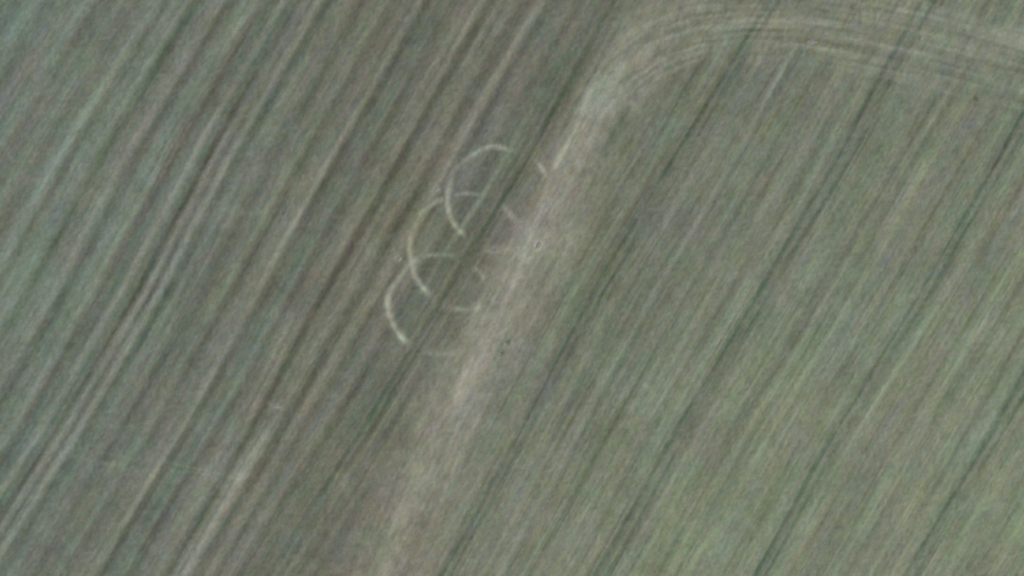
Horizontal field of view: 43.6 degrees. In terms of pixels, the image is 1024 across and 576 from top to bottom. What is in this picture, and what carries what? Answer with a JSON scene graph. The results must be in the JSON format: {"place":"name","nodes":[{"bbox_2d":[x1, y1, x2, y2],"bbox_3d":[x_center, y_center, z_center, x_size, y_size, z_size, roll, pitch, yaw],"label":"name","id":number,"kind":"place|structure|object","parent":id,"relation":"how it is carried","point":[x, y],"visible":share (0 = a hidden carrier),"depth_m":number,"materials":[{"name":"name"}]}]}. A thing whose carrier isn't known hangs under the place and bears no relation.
{"place":"outdoors","nodes":[
{"label":"outdoors","id":0,"kind":"place"},
{"bbox_2d":[0,0,636,575],"bbox_3d":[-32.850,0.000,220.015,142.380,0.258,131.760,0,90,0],"label":"field","id":1,"kind":"structure","parent":0,"point":[210,210],"depth_m":220.00,"materials":[{"name":"green plant"}]},
{"bbox_2d":[384,251,487,355],"bbox_3d":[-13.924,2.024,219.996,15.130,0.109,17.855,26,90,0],"label":"crop ring","id":2,"kind":"object","parent":1,"relation":"on","point":[389,295],"visible":1,"depth_m":219.99,"materials":[{"name":"plant"}]},
{"bbox_2d":[407,191,519,311],"bbox_3d":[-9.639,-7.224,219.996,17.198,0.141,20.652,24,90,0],"label":"crop ring","id":3,"kind":"object","parent":1,"relation":"on","point":[413,229],"visible":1,"depth_m":219.98,"materials":[{"name":"plant"}]},
{"bbox_2d":[445,143,548,254],"bbox_3d":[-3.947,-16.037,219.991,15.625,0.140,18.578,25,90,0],"label":"crop ring","id":4,"kind":"object","parent":1,"relation":"on","point":[451,218],"visible":1,"depth_m":219.99,"materials":[{"name":"plant"}]},
{"bbox_2d":[334,0,1023,575],"bbox_3d":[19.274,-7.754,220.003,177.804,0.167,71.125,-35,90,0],"label":"headland track","id":5,"kind":"structure","parent":0,"point":[958,54],"depth_m":220.00,"materials":[{"name":"soil"}]},
{"bbox_2d":[429,49,1023,575],"bbox_3d":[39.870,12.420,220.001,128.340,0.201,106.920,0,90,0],"label":"field","id":6,"kind":"structure","parent":0,"point":[705,249],"depth_m":220.00,"materials":[{"name":"green plant"}]},
{"bbox_2d":[438,0,781,575],"bbox_3d":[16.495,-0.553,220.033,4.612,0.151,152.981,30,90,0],"label":"tramline","id":7,"kind":"object","parent":6,"relation":"on","point":[612,256],"visible":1,"depth_m":220.03,"materials":[{"name":"soil"}]},
{"bbox_2d":[592,0,937,575],"bbox_3d":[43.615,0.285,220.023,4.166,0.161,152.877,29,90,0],"label":"tramline","id":8,"kind":"object","parent":6,"relation":"on","point":[816,214],"visible":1,"depth_m":220.02,"materials":[{"name":"soil"}]},
{"bbox_2d":[752,107,1023,575],"bbox_3d":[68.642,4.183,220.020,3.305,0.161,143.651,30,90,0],"label":"tramline","id":9,"kind":"object","parent":6,"relation":"on","point":[906,314],"visible":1,"depth_m":220.03,"materials":[{"name":"soil"}]},
{"bbox_2d":[901,369,1023,575],"bbox_3d":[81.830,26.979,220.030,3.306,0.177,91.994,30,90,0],"label":"tramline","id":10,"kind":"object","parent":6,"relation":"on","point":[953,493],"visible":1,"depth_m":220.02,"materials":[{"name":"soil"}]},
{"bbox_2d":[806,40,816,43],"bbox_3d":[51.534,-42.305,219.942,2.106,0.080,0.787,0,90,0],"label":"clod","id":11,"kind":"object","parent":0,"point":[810,42],"visible":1,"depth_m":219.94,"materials":[{"name":"grey soil"}]},
{"bbox_2d":[926,0,1023,25],"bbox_3d":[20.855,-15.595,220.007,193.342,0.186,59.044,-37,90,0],"label":"field","id":12,"kind":"structure","parent":0,"point":[1006,12],"depth_m":219.99,"materials":[{"name":"green plant"}]}
]}

